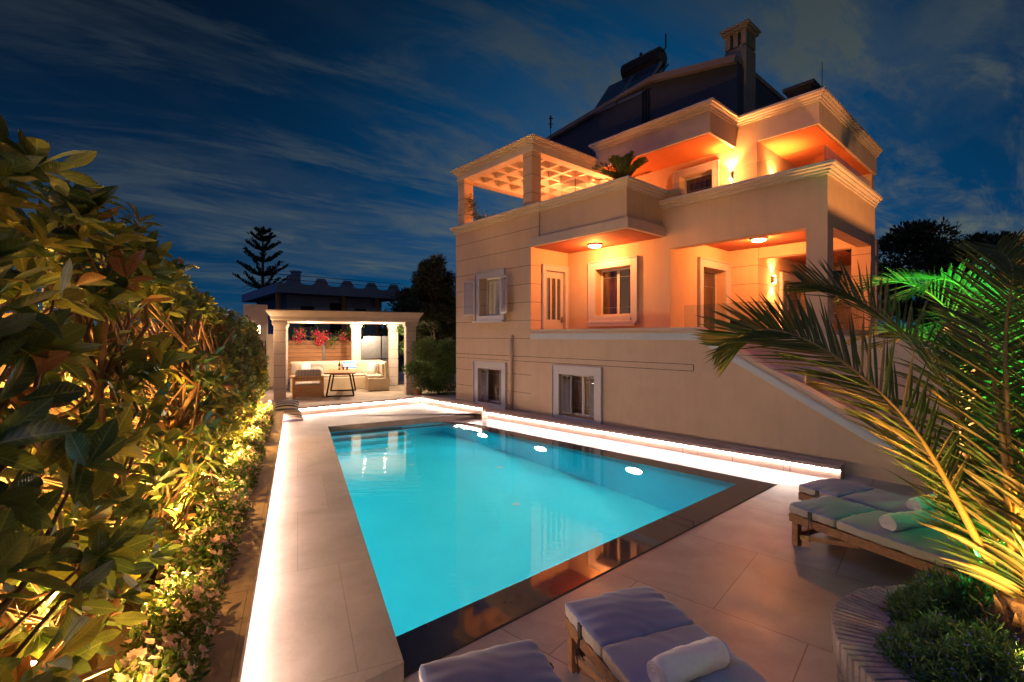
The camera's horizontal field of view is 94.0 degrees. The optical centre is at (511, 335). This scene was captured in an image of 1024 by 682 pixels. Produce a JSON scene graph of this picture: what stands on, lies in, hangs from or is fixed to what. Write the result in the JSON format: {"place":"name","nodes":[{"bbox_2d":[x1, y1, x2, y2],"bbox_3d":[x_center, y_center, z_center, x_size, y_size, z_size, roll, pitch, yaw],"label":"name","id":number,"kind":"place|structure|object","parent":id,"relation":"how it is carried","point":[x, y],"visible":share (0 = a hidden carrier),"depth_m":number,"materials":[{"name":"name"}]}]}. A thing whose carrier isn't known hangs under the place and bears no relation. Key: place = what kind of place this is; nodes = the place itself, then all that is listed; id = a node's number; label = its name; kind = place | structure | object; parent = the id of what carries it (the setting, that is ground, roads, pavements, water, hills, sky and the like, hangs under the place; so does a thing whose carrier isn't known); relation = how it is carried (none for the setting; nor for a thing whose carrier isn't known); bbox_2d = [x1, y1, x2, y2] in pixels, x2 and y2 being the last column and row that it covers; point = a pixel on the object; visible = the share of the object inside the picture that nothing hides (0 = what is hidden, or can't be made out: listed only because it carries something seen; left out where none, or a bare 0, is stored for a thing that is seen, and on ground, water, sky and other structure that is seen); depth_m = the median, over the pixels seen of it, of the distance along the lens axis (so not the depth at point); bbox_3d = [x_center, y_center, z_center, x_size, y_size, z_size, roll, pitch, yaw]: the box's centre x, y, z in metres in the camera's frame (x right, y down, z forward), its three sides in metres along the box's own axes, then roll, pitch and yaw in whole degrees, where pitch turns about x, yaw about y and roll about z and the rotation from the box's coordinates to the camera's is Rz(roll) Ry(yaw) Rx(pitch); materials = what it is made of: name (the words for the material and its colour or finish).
{"place":"outdoors","nodes":[
{"label":"outdoors","id":0,"kind":"place"},
{"bbox_2d":[244,304,273,387],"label":"boundary wall","id":1,"kind":"structure","parent":0,"point":[257,314],"depth_m":17.03,"materials":[{"name":"paint"}]},
{"bbox_2d":[242,271,399,360],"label":"neighbour house","id":2,"kind":"structure","parent":0,"point":[292,292],"depth_m":33.22,"materials":[{"name":"paint"}]},
{"bbox_2d":[301,306,314,326],"bbox_3d":[-13.855,-1.300,32.371,0.892,1.400,0.030,0,0,-42],"label":"window","id":3,"kind":"structure","parent":2,"relation":"in","point":[302,307],"depth_m":32.35,"materials":[{"name":"black glass"}]},
{"bbox_2d":[330,303,341,332],"bbox_3d":[-12.403,-1.250,33.691,0.892,2.100,0.030,0,0,-42],"label":"window","id":4,"kind":"structure","parent":2,"relation":"in","point":[333,306],"depth_m":33.64,"materials":[{"name":"black glass"}]},
{"bbox_2d":[354,308,365,327],"bbox_3d":[-11.083,-1.300,34.891,0.892,1.400,0.030,0,0,-42],"label":"window","id":5,"kind":"structure","parent":2,"relation":"in","point":[355,309],"depth_m":34.98,"materials":[{"name":"black glass"}]},
{"bbox_2d":[259,372,496,411],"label":"pavilion floor","id":6,"kind":"structure","parent":0,"point":[393,391],"depth_m":15.12,"materials":[{"name":"beige stone"}]},
{"bbox_2d":[292,369,323,398],"bbox_3d":[-6.321,1.450,14.775,0.890,0.870,0.810,0,0,-26],"label":"wooden armchair","id":7,"kind":"object","parent":6,"relation":"on","point":[312,387],"visible":1,"depth_m":14.47,"materials":[{"name":"brown wood"}]},
{"bbox_2d":[288,339,363,378],"bbox_3d":[-7.195,1.005,18.230,2.920,1.760,0.080,0,0,-24],"label":"wooden fence","id":8,"kind":"object","parent":6,"relation":"on","point":[308,350],"visible":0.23,"depth_m":18.15,"materials":[{"name":"brown wood"}]},
{"bbox_2d":[289,324,364,349],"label":"bougainvillea","id":9,"kind":"object","parent":8,"relation":"attached to","point":[319,337],"visible":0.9,"depth_m":17.84,"materials":[{"name":"red plant"}]},
{"bbox_2d":[290,360,388,391],"bbox_3d":[-6.017,1.395,16.633,3.120,0.980,1.760,0,0,-24],"label":"masonry bench","id":10,"kind":"object","parent":6,"relation":"on","point":[377,381],"visible":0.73,"depth_m":16.66,"materials":[{"name":"beige paint"}]},
{"bbox_2d":[301,363,310,368],"bbox_3d":[-7.119,1.147,16.620,0.440,0.422,0.217,0,0,-39],"label":"throw pillow","id":11,"kind":"object","parent":10,"relation":"on","point":[305,366],"visible":0.4,"depth_m":16.56,"materials":[{"name":"white fabric"}]},
{"bbox_2d":[310,363,323,373],"bbox_3d":[-6.828,1.147,16.707,0.440,0.422,0.217,0,0,-14],"label":"throw pillow","id":12,"kind":"object","parent":10,"relation":"on","point":[320,366],"visible":0.59,"depth_m":16.69,"materials":[{"name":"beige fabric"}]},
{"bbox_2d":[343,361,356,368],"bbox_3d":[-5.866,1.129,17.249,0.480,0.460,0.228,0,0,-24],"label":"throw pillow","id":13,"kind":"object","parent":10,"relation":"on","point":[351,364],"visible":0.57,"depth_m":17.22,"materials":[{"name":"white fabric"}]},
{"bbox_2d":[367,362,376,373],"bbox_3d":[-4.933,1.147,16.758,0.440,0.422,0.217,0,0,36],"label":"throw pillow","id":14,"kind":"object","parent":10,"relation":"on","point":[371,367],"visible":1,"depth_m":16.68,"materials":[{"name":"white fabric"}]},
{"bbox_2d":[324,368,357,396],"bbox_3d":[-5.563,1.510,15.598,0.920,0.750,1.900,0,0,-16],"label":"dining table","id":15,"kind":"object","parent":6,"relation":"on","point":[333,372],"visible":0.98,"depth_m":14.92,"materials":[{"name":"brown wood"}]},
{"bbox_2d":[266,309,422,400],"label":"pavilion","id":16,"kind":"structure","parent":6,"relation":"on","point":[281,319],"depth_m":14.91,"materials":[{"name":"stone"}]},
{"bbox_2d":[407,378,424,395],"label":"potted plant","id":17,"kind":"object","parent":6,"relation":"on","point":[418,391],"visible":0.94,"depth_m":14.91,"materials":[{"name":"green plant"}]},
{"bbox_2d":[363,336,398,380],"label":"metal gate","id":18,"kind":"structure","parent":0,"point":[372,347],"depth_m":19.21,"materials":[{"name":"metal"}]},
{"bbox_2d":[0,0,1023,483],"label":"sky","id":19,"kind":"structure","parent":0,"point":[337,128],"materials":[{"name":"blue"}]},
{"bbox_2d":[355,403,1003,681],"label":"patio","id":20,"kind":"structure","parent":0,"point":[752,586],"depth_m":3.93,"materials":[{"name":"stone"}]},
{"bbox_2d":[0,334,170,599],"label":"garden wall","id":21,"kind":"structure","parent":20,"relation":"on","point":[60,409],"depth_m":4.06,"materials":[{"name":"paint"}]},
{"bbox_2d":[190,395,487,681],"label":"planter curb","id":22,"kind":"structure","parent":20,"relation":"on","point":[226,654],"depth_m":3.66,"materials":[{"name":"stone"}]},
{"bbox_2d":[0,414,267,681],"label":"planter soil","id":23,"kind":"structure","parent":22,"relation":"in","point":[96,661],"depth_m":2.81,"materials":[{"name":"brown soil"}]},
{"bbox_2d":[31,661,38,665],"bbox_3d":[-2.460,1.760,2.432,0.070,0.179,0.068,0,0,0],"label":"garden spotlight","id":24,"kind":"object","parent":23,"relation":"on","point":[36,663],"visible":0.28,"depth_m":2.44,"materials":[{"name":"metal"}]},
{"bbox_2d":[0,114,156,681],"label":"hedge shrub","id":25,"kind":"object","parent":23,"relation":"on","point":[37,348],"visible":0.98,"depth_m":1.36,"materials":[{"name":"green plant"}]},
{"bbox_2d":[0,180,195,681],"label":"hedge shrub","id":26,"kind":"object","parent":23,"relation":"on","point":[132,361],"visible":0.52,"depth_m":2.25,"materials":[{"name":"green plant"}]},
{"bbox_2d":[0,241,237,621],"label":"hedge shrub","id":27,"kind":"object","parent":23,"relation":"on","point":[197,377],"visible":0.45,"depth_m":3.37,"materials":[{"name":"green plant"}]},
{"bbox_2d":[106,571,222,681],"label":"flower clump","id":28,"kind":"object","parent":23,"relation":"on","point":[155,661],"visible":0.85,"depth_m":2.40,"materials":[{"name":"green plant"}]},
{"bbox_2d":[85,286,253,530],"bbox_3d":[-3.142,0.693,4.479,1.192,2.309,1.752,0,0,-24],"label":"hedge shrub","id":29,"kind":"object","parent":23,"relation":"on","point":[203,334],"visible":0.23,"depth_m":4.53,"materials":[{"name":"green plant"}]},
{"bbox_2d":[119,527,236,667],"bbox_3d":[-2.086,1.551,3.102,0.453,0.460,1.414,0,0,-24],"label":"flower clump","id":30,"kind":"object","parent":23,"relation":"on","point":[219,569],"visible":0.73,"depth_m":3.07,"materials":[{"name":"green plant"}]},
{"bbox_2d":[133,305,259,479],"bbox_3d":[-3.619,0.714,5.598,1.129,2.206,1.720,0,0,-21],"label":"hedge shrub","id":31,"kind":"object","parent":23,"relation":"on","point":[240,364],"visible":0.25,"depth_m":5.52,"materials":[{"name":"green plant"}]},
{"bbox_2d":[168,474,253,581],"bbox_3d":[-2.453,1.536,3.964,0.457,0.450,1.671,0,0,-24],"label":"flower clump","id":32,"kind":"object","parent":23,"relation":"on","point":[205,522],"visible":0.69,"depth_m":3.93,"materials":[{"name":"green plant"}]},
{"bbox_2d":[191,450,258,529],"bbox_3d":[-2.911,1.543,4.915,0.466,0.444,1.855,0,0,-23],"label":"flower clump","id":33,"kind":"object","parent":23,"relation":"on","point":[246,479],"visible":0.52,"depth_m":4.86,"materials":[{"name":"green plant"}]},
{"bbox_2d":[191,309,266,446],"bbox_3d":[-4.063,0.737,6.692,1.070,2.163,1.732,0,0,-24],"label":"hedge shrub","id":34,"kind":"object","parent":23,"relation":"on","point":[243,328],"visible":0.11,"depth_m":6.49,"materials":[{"name":"green plant"}]},
{"bbox_2d":[193,312,269,446],"bbox_3d":[-4.537,0.726,7.815,1.010,2.193,1.709,0,0,-25],"label":"hedge shrub","id":35,"kind":"object","parent":23,"relation":"on","point":[259,357],"visible":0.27,"depth_m":7.60,"materials":[{"name":"green plant"}]},
{"bbox_2d":[218,433,266,490],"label":"flower clump","id":36,"kind":"object","parent":23,"relation":"on","point":[258,456],"visible":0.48,"depth_m":5.87,"materials":[{"name":"green plant"}]},
{"bbox_2d":[232,414,269,457],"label":"flower clump","id":37,"kind":"object","parent":23,"relation":"on","point":[253,430],"visible":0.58,"depth_m":7.13,"materials":[{"name":"green plant"}]},
{"bbox_2d":[242,320,269,409],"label":"hedge shrub","id":38,"kind":"object","parent":23,"relation":"on","point":[257,334],"visible":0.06,"depth_m":9.06,"materials":[{"name":"green plant"}]},
{"bbox_2d":[246,401,275,439],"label":"flower clump","id":39,"kind":"object","parent":23,"relation":"on","point":[269,416],"visible":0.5,"depth_m":8.65,"materials":[{"name":"green plant"}]},
{"bbox_2d":[254,327,269,373],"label":"hedge shrub","id":40,"kind":"object","parent":23,"relation":"on","point":[261,347],"visible":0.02,"depth_m":10.20,"materials":[{"name":"green plant"}]},
{"bbox_2d":[274,399,298,410],"bbox_3d":[-5.203,1.630,11.020,0.504,0.264,0.482,0,0,-20],"label":"floor cushion","id":41,"kind":"object","parent":22,"relation":"on","point":[292,404],"visible":0.77,"depth_m":10.95,"materials":[{"name":"grey fabric"}]},
{"bbox_2d":[240,404,481,681],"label":"raised deck","id":42,"kind":"structure","parent":20,"relation":"on","point":[319,612],"depth_m":3.74,"materials":[{"name":"stone"}]},
{"bbox_2d":[280,409,302,421],"bbox_3d":[-4.973,1.810,10.680,0.504,0.264,0.482,0,0,-35],"label":"floor cushion","id":43,"kind":"object","parent":42,"relation":"on","point":[292,415],"visible":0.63,"depth_m":10.61,"materials":[{"name":"white fabric"}]},
{"bbox_2d":[396,284,455,381],"bbox_3d":[-3.132,-0.160,18.628,2.775,4.356,2.842,0,0,0],"label":"laurel tree","id":44,"kind":"object","parent":20,"relation":"on","point":[401,329],"visible":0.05,"depth_m":18.14,"materials":[{"name":"green plant"}]},
{"bbox_2d":[401,336,455,393],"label":"garden bush","id":45,"kind":"object","parent":20,"relation":"on","point":[437,379],"visible":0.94,"depth_m":15.18,"materials":[{"name":"green plant"}]},
{"bbox_2d":[405,253,455,381],"bbox_3d":[-2.724,-0.475,17.039,1.961,4.980,2.164,0,0,32],"label":"olive tree","id":46,"kind":"object","parent":20,"relation":"on","point":[428,274],"visible":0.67,"depth_m":16.68,"materials":[{"name":"green plant"}]},
{"bbox_2d":[419,639,561,681],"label":"sun lounger","id":47,"kind":"object","parent":20,"relation":"on","point":[523,661],"visible":1,"depth_m":2.31,"materials":[{"name":"grey fabric"}]},
{"bbox_2d":[487,408,844,478],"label":"bench wall","id":48,"kind":"structure","parent":20,"relation":"on","point":[813,466],"depth_m":8.09,"materials":[{"name":"stone"}]},
{"bbox_2d":[565,586,767,681],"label":"sun lounger","id":49,"kind":"object","parent":20,"relation":"on","point":[624,635],"visible":0.94,"depth_m":2.62,"materials":[{"name":"grey fabric"}]},
{"bbox_2d":[647,636,731,681],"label":"rolled towel","id":50,"kind":"object","parent":49,"relation":"on","point":[695,659],"visible":1,"depth_m":2.22,"materials":[{"name":"white fabric"}]},
{"bbox_2d":[450,18,982,488],"bbox_3d":[5.073,-3.230,13.242,9.299,10.540,11.400,0,0,-41],"label":"villa","id":51,"kind":"object","parent":20,"relation":"on","point":[558,316],"visible":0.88,"depth_m":11.22,"materials":[{"name":"paint"}]},
{"bbox_2d":[465,194,494,220],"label":"trailing plant","id":52,"kind":"object","parent":51,"relation":"attached to","point":[473,206],"visible":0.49,"depth_m":14.06,"materials":[{"name":"green plant"}]},
{"bbox_2d":[463,268,506,322],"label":"window","id":53,"kind":"structure","parent":51,"relation":"in","point":[496,288],"depth_m":13.35,"materials":[{"name":"white paint"}]},
{"bbox_2d":[473,360,506,409],"bbox_3d":[-0.550,1.370,13.107,0.405,1.340,1.440,0,0,-41],"label":"window","id":54,"kind":"structure","parent":51,"relation":"in","point":[495,390],"depth_m":13.29,"materials":[{"name":"white paint"}]},
{"bbox_2d":[541,263,568,328],"bbox_3d":[1.112,-0.615,12.431,0.980,2.430,0.150,0,0,-41],"label":"door","id":55,"kind":"structure","parent":51,"relation":"in","point":[551,282],"depth_m":12.49,"materials":[{"name":"white paint"}]},
{"bbox_2d":[551,364,602,424],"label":"window","id":56,"kind":"structure","parent":51,"relation":"in","point":[583,389],"depth_m":11.00,"materials":[{"name":"white paint"}]},
{"bbox_2d":[588,243,601,247],"bbox_3d":[1.976,-2.145,11.387,0.340,0.090,0.340,0,0,-41],"label":"ceiling lamp","id":57,"kind":"object","parent":51,"relation":"attached to","point":[594,245],"visible":1,"depth_m":11.28,"materials":[{"name":"white glass"}]},
{"bbox_2d":[586,255,638,323],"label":"window","id":58,"kind":"structure","parent":51,"relation":"in","point":[619,286],"depth_m":12.03,"materials":[{"name":"white paint"}]},
{"bbox_2d":[592,151,650,180],"bbox_3d":[2.409,-3.390,10.433,1.304,1.339,1.441,0,0,0],"label":"sago palm","id":59,"kind":"object","parent":51,"relation":"on","point":[622,166],"visible":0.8,"depth_m":10.16,"materials":[{"name":"plant"}]},
{"bbox_2d":[593,34,668,123],"bbox_3d":[3.936,-7.382,15.623,1.519,4.403,2.221,0,0,-41],"label":"solar water heater","id":60,"kind":"object","parent":51,"relation":"on","point":[637,70],"visible":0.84,"depth_m":15.39,"materials":[{"name":"metal"}]},
{"bbox_2d":[673,159,719,193],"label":"window","id":61,"kind":"structure","parent":51,"relation":"in","point":[711,179],"depth_m":12.82,"materials":[{"name":"white paint"}]},
{"bbox_2d":[698,257,730,331],"bbox_3d":[4.945,-0.635,11.909,1.620,2.470,0.335,0,0,-41],"label":"door","id":62,"kind":"structure","parent":51,"relation":"in","point":[706,279],"depth_m":12.13,"materials":[{"name":"white paint"}]},
{"bbox_2d":[728,171,731,178],"bbox_3d":[5.472,-4.020,11.942,0.115,0.196,0.090,0,0,-41],"label":"wall lamp","id":63,"kind":"object","parent":51,"relation":"attached to","point":[729,174],"visible":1,"depth_m":11.90,"materials":[{"name":"glass"}]},
{"bbox_2d":[750,237,766,242],"bbox_3d":[5.523,-2.145,10.683,0.340,0.090,0.340,0,0,-41],"label":"ceiling lamp","id":64,"kind":"object","parent":51,"relation":"attached to","point":[759,239],"visible":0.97,"depth_m":10.58,"materials":[{"name":"white glass"}]},
{"bbox_2d":[771,276,775,282],"bbox_3d":[6.785,-1.460,12.367,0.090,0.196,0.115,0,0,-41],"label":"wall lamp","id":65,"kind":"object","parent":51,"relation":"attached to","point":[773,279],"visible":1,"depth_m":12.33,"materials":[{"name":"glass"}]},
{"bbox_2d":[779,272,801,328],"bbox_3d":[8.068,-0.555,13.695,2.620,2.310,0.337,0,0,-41],"label":"window","id":66,"kind":"structure","parent":51,"relation":"in","point":[783,276],"depth_m":13.49,"materials":[{"name":"white paint"}]},
{"bbox_2d":[833,254,851,325],"bbox_3d":[6.191,-0.946,9.260,0.604,1.969,0.669,0,0,16],"label":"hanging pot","id":67,"kind":"object","parent":51,"relation":"hanging from","point":[840,274],"visible":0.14,"depth_m":9.12,"materials":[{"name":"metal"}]},
{"bbox_2d":[789,495,1004,580],"bbox_3d":[3.358,1.787,3.826,0.695,0.425,2.005,0,0,-24],"label":"sun lounger","id":68,"kind":"object","parent":20,"relation":"on","point":[850,524],"visible":0.73,"depth_m":4.06,"materials":[{"name":"fabric"}]},
{"bbox_2d":[879,510,935,530],"bbox_3d":[3.313,1.548,4.000,0.452,0.143,0.167,0,0,-16],"label":"rolled towel","id":69,"kind":"object","parent":68,"relation":"on","point":[898,521],"visible":0.84,"depth_m":3.94,"materials":[{"name":"fabric"}]},
{"bbox_2d":[798,478,1005,545],"bbox_3d":[3.813,1.787,4.434,0.695,0.425,2.006,0,0,-24],"label":"sun lounger","id":70,"kind":"object","parent":20,"relation":"on","point":[879,500],"visible":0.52,"depth_m":4.88,"materials":[{"name":"fabric"}]},
{"bbox_2d":[906,494,940,509],"bbox_3d":[3.842,1.555,4.444,0.372,0.126,0.148,0,0,-24],"label":"rolled towel","id":71,"kind":"object","parent":70,"relation":"on","point":[913,503],"visible":0.55,"depth_m":4.37,"materials":[{"name":"fabric"}]},
{"bbox_2d":[826,258,1023,529],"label":"date palm","id":72,"kind":"object","parent":20,"relation":"on","point":[919,287],"visible":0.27,"depth_m":4.49,"materials":[{"name":"green plant"}]},
{"bbox_2d":[831,584,1023,681],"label":"round planter","id":73,"kind":"object","parent":20,"relation":"on","point":[859,618],"visible":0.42,"depth_m":2.32,"materials":[{"name":"stone"}]},
{"bbox_2d":[692,228,1023,650],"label":"date palm","id":74,"kind":"object","parent":73,"relation":"on","point":[1000,568],"visible":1,"depth_m":2.74,"materials":[{"name":"green plant"}]},
{"bbox_2d":[878,560,998,671],"bbox_3d":[2.259,1.348,2.361,0.744,0.490,0.750,0,0,0],"label":"creeping herb","id":75,"kind":"object","parent":73,"relation":"in","point":[950,594],"visible":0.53,"depth_m":2.38,"materials":[{"name":"green plant"}]},
{"bbox_2d":[872,605,1023,681],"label":"creeping herb","id":76,"kind":"object","parent":73,"relation":"in","point":[953,648],"visible":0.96,"depth_m":2.03,"materials":[{"name":"green plant"}]},
{"bbox_2d":[985,233,1023,326],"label":"amber tree","id":77,"kind":"object","parent":20,"relation":"on","point":[1021,237],"visible":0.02,"depth_m":7.69,"materials":[{"name":"green plant"}]},
{"bbox_2d":[382,346,990,412],"bbox_3d":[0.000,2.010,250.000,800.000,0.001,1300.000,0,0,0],"label":"ground","id":78,"kind":"structure","parent":0,"point":[400,365],"depth_m":34.73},
{"bbox_2d":[232,226,290,288],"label":"norfolk pine","id":79,"kind":"object","parent":78,"relation":"on","point":[263,249],"visible":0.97,"depth_m":44.61,"materials":[{"name":"green plant"}]},
{"bbox_2d":[377,287,429,364],"bbox_3d":[-5.561,-0.433,29.064,5.749,5.328,5.977,0,0,0],"label":"dark tree","id":80,"kind":"object","parent":78,"relation":"on","point":[400,307],"visible":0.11,"depth_m":28.00,"materials":[{"name":"green plant"}]},
{"bbox_2d":[397,287,410,311],"bbox_3d":[-6.552,-0.815,33.842,3.693,5.849,3.365,0,0,0],"label":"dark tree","id":81,"kind":"object","parent":78,"relation":"on","point":[405,289],"depth_m":33.34,"materials":[{"name":"green plant"}]},
{"bbox_2d":[878,216,977,338],"bbox_3d":[17.555,-1.485,20.448,4.599,7.195,4.214,0,0,-31],"label":"dark tree","id":82,"kind":"object","parent":78,"relation":"on","point":[937,253],"visible":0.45,"depth_m":19.84,"materials":[{"name":"green plant"}]},
{"bbox_2d":[925,265,1023,366],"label":"dark tree","id":83,"kind":"object","parent":78,"relation":"on","point":[990,274],"visible":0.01,"depth_m":17.11,"materials":[{"name":"green plant"}]},
{"bbox_2d":[927,230,1023,320],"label":"dark tree","id":84,"kind":"object","parent":78,"relation":"on","point":[985,237],"visible":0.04,"depth_m":21.10,"materials":[{"name":"green plant"}]},
{"bbox_2d":[730,319,759,328],"bbox_3d":[5.285,0.110,10.968,0.820,0.980,0.620,0,0,39],"label":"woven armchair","id":85,"kind":"object","parent":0,"point":[741,321],"visible":0.02,"depth_m":11.20,"materials":[{"name":"wicker"}]},
{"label":"pool basin","id":86,"kind":"structure","parent":0,"visible":0},
{"bbox_2d":[330,422,735,635],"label":"pool water","id":87,"kind":"structure","parent":86,"relation":"in","point":[451,517],"depth_m":5.67,"materials":[{"name":"blue liquid"}]},
{"bbox_2d":[396,422,774,673],"bbox_3d":[-0.810,2.127,7.245,5.556,0.246,6.949,0,0,-41],"label":"pool rim","id":88,"kind":"object","parent":86,"relation":"attached to","point":[431,640],"visible":0.48,"depth_m":4.06,"materials":[{"name":"stone"}]},
{"bbox_2d":[404,484,777,677],"bbox_3d":[1.463,2.003,4.611,5.556,0.013,0.022,0,0,-41],"label":"pool gutter","id":89,"kind":"object","parent":88,"relation":"on","point":[506,623],"visible":0.64,"depth_m":3.69,"materials":[{"name":"stone"}]}
]}

